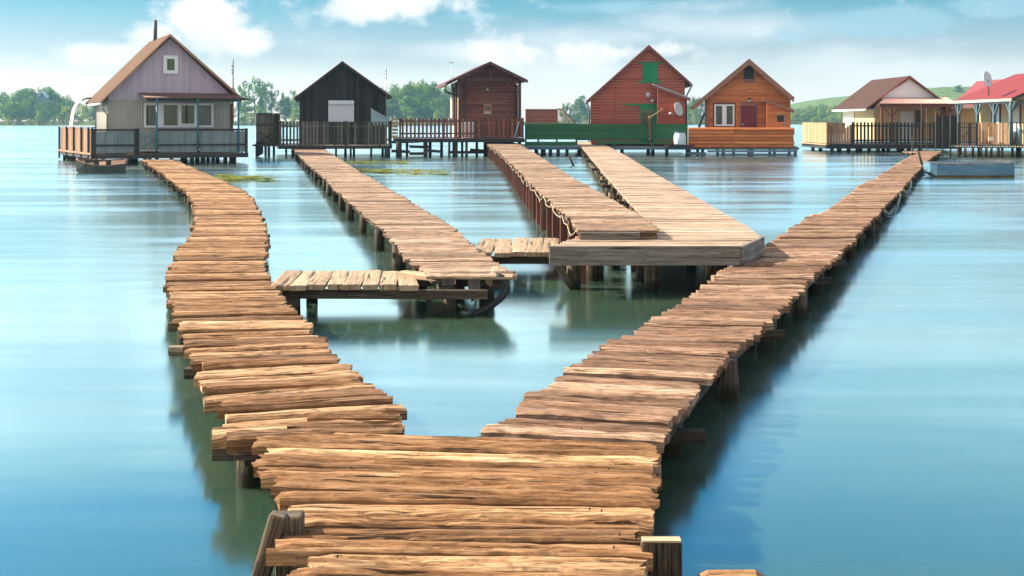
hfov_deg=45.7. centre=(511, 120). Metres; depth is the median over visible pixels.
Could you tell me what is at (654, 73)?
stilt house
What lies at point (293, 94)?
bank tree
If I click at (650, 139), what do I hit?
davit post
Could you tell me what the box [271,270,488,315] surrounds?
plank bridge
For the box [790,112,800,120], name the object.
hillside bush
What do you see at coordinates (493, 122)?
picket fence
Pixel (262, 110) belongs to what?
bank tree
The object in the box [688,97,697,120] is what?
bank tree
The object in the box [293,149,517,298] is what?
straight boardwalk
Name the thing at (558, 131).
board fence
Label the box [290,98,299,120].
bank tree
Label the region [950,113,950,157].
mooring pole
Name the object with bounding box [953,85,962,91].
hilltop tree
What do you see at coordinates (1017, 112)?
door
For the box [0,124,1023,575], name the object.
water
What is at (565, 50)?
sky
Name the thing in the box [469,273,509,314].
bent hose
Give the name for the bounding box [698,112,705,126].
leaning plank
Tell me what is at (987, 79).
satellite dish
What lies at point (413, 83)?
bank tree
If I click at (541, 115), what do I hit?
reed screen
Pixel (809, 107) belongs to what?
hillside bush
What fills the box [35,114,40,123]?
shore bush
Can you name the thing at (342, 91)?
stilt hut
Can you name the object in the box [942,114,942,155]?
mooring pole
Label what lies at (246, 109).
bank tree
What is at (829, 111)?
hillside bush
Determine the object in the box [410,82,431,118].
bank tree
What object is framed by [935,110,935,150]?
mooring pole
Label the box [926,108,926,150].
mooring pole
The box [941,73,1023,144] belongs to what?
stilt house
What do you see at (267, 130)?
outhouse
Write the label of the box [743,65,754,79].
window
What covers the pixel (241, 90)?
bank tree
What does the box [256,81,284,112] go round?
bank tree
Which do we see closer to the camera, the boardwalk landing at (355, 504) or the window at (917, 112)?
the boardwalk landing at (355, 504)
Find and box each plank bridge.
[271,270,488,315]
[477,238,558,263]
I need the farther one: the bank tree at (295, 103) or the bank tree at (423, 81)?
the bank tree at (423, 81)
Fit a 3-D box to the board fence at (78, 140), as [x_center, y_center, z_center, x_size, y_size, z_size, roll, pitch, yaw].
[-16.707,0.886,46.534,0.160,1.288,6.877,0,0,-30]
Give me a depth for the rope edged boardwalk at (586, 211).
16.50 m
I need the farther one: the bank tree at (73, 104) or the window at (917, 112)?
the bank tree at (73, 104)
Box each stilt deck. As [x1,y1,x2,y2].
[60,149,247,163]
[276,143,391,156]
[393,137,524,156]
[521,144,688,155]
[687,146,798,155]
[802,142,956,151]
[948,143,1023,156]
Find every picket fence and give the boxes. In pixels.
[279,120,391,145]
[392,118,523,137]
[851,122,934,144]
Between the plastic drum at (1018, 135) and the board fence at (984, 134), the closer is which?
the board fence at (984, 134)
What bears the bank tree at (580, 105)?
on the hills
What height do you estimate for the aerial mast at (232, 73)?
2.440 m
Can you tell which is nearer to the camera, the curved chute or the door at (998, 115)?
the curved chute
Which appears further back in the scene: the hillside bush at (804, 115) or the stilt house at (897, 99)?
the hillside bush at (804, 115)
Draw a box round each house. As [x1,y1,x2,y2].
[37,91,49,121]
[85,20,250,152]
[585,45,692,143]
[690,59,794,127]
[832,75,954,141]
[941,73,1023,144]
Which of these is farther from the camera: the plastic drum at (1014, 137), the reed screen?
the reed screen
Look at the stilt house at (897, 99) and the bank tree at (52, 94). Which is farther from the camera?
the bank tree at (52, 94)
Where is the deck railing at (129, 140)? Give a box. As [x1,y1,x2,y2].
[93,128,247,155]
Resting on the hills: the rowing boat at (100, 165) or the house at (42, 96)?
the house at (42, 96)
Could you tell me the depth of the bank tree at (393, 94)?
426.30 m
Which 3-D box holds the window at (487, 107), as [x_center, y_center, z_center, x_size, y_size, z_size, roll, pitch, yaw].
[-1.112,-0.568,55.277,0.353,0.349,0.050,0,0,-9]
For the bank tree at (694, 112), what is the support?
on the hills
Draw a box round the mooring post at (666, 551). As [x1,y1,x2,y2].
[640,536,681,575]
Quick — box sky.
[0,0,1023,121]
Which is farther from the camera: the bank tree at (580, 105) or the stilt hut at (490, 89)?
the bank tree at (580, 105)
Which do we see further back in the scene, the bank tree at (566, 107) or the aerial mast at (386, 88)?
the bank tree at (566, 107)
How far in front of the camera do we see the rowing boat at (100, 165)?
37.00 m
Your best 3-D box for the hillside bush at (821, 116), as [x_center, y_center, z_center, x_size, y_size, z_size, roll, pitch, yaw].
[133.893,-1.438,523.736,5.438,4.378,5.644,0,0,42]
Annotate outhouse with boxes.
[252,110,281,156]
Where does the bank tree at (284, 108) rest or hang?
on the hills
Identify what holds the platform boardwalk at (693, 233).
in the water
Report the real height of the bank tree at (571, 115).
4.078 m
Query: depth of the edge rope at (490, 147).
17.73 m
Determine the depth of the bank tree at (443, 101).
410.77 m
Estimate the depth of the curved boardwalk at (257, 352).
7.30 m
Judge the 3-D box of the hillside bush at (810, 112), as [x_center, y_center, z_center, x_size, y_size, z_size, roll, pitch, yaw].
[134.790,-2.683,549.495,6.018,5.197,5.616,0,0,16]
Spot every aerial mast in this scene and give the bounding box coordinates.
[231,60,233,122]
[383,67,386,116]
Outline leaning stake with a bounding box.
[916,148,922,164]
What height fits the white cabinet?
0.720 m
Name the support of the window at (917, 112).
in the stilt house at (897, 99)
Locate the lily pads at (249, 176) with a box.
[214,174,282,179]
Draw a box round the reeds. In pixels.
[0,117,840,124]
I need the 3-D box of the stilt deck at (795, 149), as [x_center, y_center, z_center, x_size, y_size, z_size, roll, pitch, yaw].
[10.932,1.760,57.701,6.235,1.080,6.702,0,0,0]
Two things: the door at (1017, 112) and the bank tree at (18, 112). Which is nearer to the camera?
the door at (1017, 112)
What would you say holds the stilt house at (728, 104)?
on the stilt deck at (795, 149)
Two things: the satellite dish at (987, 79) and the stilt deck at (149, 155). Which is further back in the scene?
the satellite dish at (987, 79)
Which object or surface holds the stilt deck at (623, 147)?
on the water
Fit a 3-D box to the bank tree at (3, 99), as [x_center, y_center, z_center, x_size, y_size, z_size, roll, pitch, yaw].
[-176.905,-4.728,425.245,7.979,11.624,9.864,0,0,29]
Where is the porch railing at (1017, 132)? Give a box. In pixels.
[1010,122,1023,144]
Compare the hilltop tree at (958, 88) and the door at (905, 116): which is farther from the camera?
the hilltop tree at (958, 88)
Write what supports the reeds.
on the hills
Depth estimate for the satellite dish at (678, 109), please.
55.93 m
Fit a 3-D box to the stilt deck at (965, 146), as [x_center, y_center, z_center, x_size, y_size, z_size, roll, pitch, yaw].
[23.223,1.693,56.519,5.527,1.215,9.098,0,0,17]
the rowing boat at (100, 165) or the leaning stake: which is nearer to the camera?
the leaning stake
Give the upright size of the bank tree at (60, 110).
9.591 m
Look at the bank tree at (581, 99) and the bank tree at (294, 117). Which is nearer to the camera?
the bank tree at (294, 117)
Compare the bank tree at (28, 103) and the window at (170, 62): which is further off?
the bank tree at (28, 103)
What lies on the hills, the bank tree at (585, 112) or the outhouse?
the bank tree at (585, 112)
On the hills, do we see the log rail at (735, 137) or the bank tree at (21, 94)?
the bank tree at (21, 94)
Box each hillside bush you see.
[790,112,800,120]
[800,112,808,119]
[804,109,815,114]
[805,104,811,111]
[817,108,823,116]
[818,112,829,120]
[826,108,835,116]
[828,116,836,121]
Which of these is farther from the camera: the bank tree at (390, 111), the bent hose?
the bank tree at (390, 111)
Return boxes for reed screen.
[525,109,575,122]
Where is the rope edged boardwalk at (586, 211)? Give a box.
[486,142,658,283]
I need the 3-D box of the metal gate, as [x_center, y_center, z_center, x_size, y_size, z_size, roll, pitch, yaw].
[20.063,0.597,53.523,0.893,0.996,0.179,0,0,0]
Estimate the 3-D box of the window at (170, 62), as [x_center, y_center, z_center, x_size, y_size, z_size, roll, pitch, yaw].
[-12.782,-2.087,45.550,0.538,0.685,0.050,0,0,-25]
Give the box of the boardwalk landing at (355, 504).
[223,427,661,575]
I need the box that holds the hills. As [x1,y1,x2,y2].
[0,87,969,124]
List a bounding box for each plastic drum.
[1013,131,1015,144]
[1014,128,1019,144]
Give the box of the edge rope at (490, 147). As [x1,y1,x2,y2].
[487,145,576,235]
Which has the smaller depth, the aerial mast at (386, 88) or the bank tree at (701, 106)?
the aerial mast at (386, 88)
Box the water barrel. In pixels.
[665,132,693,146]
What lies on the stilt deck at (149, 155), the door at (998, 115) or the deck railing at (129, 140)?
the deck railing at (129, 140)
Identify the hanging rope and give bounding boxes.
[884,193,900,216]
[904,180,911,196]
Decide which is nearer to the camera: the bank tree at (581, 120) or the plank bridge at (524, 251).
the plank bridge at (524, 251)
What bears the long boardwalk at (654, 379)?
on the water
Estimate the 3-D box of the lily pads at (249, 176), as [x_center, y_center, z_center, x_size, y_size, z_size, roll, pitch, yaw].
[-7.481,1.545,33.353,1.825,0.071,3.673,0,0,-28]
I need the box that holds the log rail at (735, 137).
[688,127,794,147]
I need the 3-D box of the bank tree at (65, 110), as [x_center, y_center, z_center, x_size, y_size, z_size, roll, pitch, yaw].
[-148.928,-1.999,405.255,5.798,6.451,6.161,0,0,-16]
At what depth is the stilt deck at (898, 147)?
60.67 m
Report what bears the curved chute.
attached to the stilt house at (169, 81)
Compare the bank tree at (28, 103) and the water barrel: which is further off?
the bank tree at (28, 103)
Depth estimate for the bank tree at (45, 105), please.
406.75 m
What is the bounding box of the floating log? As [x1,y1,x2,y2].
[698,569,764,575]
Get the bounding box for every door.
[625,104,656,140]
[740,105,757,127]
[900,111,912,139]
[991,104,1000,142]
[1013,104,1020,130]
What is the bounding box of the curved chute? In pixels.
[69,97,91,125]
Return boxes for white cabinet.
[464,122,473,137]
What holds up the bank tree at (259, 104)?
on the hills
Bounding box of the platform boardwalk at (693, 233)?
[549,141,764,289]
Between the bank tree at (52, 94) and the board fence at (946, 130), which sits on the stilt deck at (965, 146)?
the board fence at (946, 130)
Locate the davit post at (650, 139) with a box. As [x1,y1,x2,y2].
[648,108,663,144]
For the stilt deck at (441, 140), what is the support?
on the water
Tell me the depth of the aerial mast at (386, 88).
55.61 m
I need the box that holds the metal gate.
[957,123,977,144]
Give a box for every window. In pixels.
[144,103,212,127]
[163,55,177,73]
[484,104,490,111]
[713,103,735,126]
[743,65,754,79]
[915,110,920,127]
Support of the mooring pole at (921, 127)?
in the water
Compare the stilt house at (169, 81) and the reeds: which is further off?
the reeds
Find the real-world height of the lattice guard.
0.645 m
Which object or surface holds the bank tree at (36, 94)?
on the hills
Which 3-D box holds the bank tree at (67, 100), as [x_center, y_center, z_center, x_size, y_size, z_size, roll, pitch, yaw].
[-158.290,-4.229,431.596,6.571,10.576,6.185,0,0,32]
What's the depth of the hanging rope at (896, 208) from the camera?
20.84 m
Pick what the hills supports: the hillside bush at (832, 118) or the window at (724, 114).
the hillside bush at (832, 118)
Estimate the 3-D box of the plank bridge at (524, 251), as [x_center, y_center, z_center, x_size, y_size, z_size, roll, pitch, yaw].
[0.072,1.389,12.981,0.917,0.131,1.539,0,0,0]
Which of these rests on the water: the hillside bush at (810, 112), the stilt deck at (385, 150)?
the stilt deck at (385, 150)
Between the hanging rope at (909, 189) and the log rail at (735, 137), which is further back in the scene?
the log rail at (735, 137)
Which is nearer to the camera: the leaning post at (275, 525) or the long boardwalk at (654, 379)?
the leaning post at (275, 525)
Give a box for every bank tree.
[0,90,12,118]
[0,101,30,122]
[1,88,33,121]
[20,96,37,122]
[25,88,38,110]
[30,99,57,121]
[43,86,59,116]
[46,88,65,120]
[55,96,68,121]
[57,105,71,121]
[62,94,75,120]
[69,100,80,119]
[74,104,89,121]
[86,106,94,121]
[231,84,246,121]
[235,105,255,121]
[242,76,268,112]
[246,112,255,121]
[254,107,272,118]
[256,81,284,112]
[276,96,295,120]
[286,90,299,121]
[288,112,296,120]
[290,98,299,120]
[387,82,403,119]
[387,100,395,119]
[393,82,418,121]
[398,95,429,119]
[399,80,418,110]
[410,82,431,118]
[416,78,431,118]
[421,81,441,118]
[425,95,449,119]
[433,111,439,118]
[434,85,449,116]
[559,103,572,118]
[561,113,577,121]
[569,99,583,114]
[572,95,588,119]
[576,115,590,121]
[580,106,590,121]
[687,105,691,120]
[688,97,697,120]
[690,109,701,120]
[694,97,704,119]
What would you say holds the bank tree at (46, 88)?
on the hills
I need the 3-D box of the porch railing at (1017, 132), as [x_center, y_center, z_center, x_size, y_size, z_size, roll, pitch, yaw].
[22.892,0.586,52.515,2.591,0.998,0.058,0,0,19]
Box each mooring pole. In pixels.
[921,104,921,150]
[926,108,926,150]
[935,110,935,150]
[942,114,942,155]
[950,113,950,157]
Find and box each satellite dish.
[669,102,682,115]
[983,71,991,95]
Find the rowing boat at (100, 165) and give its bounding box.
[76,158,125,172]
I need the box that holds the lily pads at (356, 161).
[346,160,419,162]
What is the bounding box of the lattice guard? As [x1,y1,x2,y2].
[605,110,652,123]
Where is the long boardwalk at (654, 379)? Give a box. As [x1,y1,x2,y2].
[478,151,941,477]
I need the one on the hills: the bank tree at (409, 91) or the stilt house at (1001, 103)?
the bank tree at (409, 91)
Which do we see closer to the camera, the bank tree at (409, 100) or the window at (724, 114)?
the window at (724, 114)
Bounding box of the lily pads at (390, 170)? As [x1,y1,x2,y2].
[357,168,456,173]
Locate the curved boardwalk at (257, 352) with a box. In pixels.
[141,160,406,470]
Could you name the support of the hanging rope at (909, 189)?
hanging from the long boardwalk at (654, 379)
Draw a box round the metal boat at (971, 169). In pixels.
[923,161,1014,176]
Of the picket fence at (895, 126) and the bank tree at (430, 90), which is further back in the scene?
the bank tree at (430, 90)
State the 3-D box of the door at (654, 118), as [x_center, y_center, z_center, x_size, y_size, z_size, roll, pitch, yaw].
[6.035,0.165,56.965,1.508,1.870,0.056,0,0,4]
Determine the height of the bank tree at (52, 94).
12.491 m
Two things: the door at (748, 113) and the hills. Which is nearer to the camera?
the door at (748, 113)
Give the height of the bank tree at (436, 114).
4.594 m
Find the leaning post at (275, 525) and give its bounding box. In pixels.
[251,510,287,575]
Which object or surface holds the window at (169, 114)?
in the stilt house at (169, 81)
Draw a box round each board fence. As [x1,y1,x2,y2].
[58,126,94,159]
[525,123,687,145]
[800,122,850,144]
[936,115,956,144]
[978,123,1007,144]
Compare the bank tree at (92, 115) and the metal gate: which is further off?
the bank tree at (92, 115)
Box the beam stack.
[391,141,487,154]
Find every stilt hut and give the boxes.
[294,61,392,142]
[436,61,527,136]
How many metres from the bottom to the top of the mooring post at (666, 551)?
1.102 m
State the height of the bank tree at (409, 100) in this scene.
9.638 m
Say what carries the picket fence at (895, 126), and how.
on the stilt deck at (898, 147)
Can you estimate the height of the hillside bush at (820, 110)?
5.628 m
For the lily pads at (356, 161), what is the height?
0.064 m
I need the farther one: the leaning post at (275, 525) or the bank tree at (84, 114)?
the bank tree at (84, 114)
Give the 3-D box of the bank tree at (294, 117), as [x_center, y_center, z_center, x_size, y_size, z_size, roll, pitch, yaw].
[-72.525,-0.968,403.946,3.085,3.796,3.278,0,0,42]
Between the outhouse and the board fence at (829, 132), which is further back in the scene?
the board fence at (829, 132)
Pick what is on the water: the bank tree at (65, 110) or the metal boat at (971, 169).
the metal boat at (971, 169)
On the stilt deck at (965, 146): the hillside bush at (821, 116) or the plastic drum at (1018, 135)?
the plastic drum at (1018, 135)
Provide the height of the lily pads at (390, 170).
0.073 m
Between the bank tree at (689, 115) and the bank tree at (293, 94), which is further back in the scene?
the bank tree at (689, 115)
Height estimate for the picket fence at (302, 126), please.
1.182 m
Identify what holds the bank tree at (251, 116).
on the hills

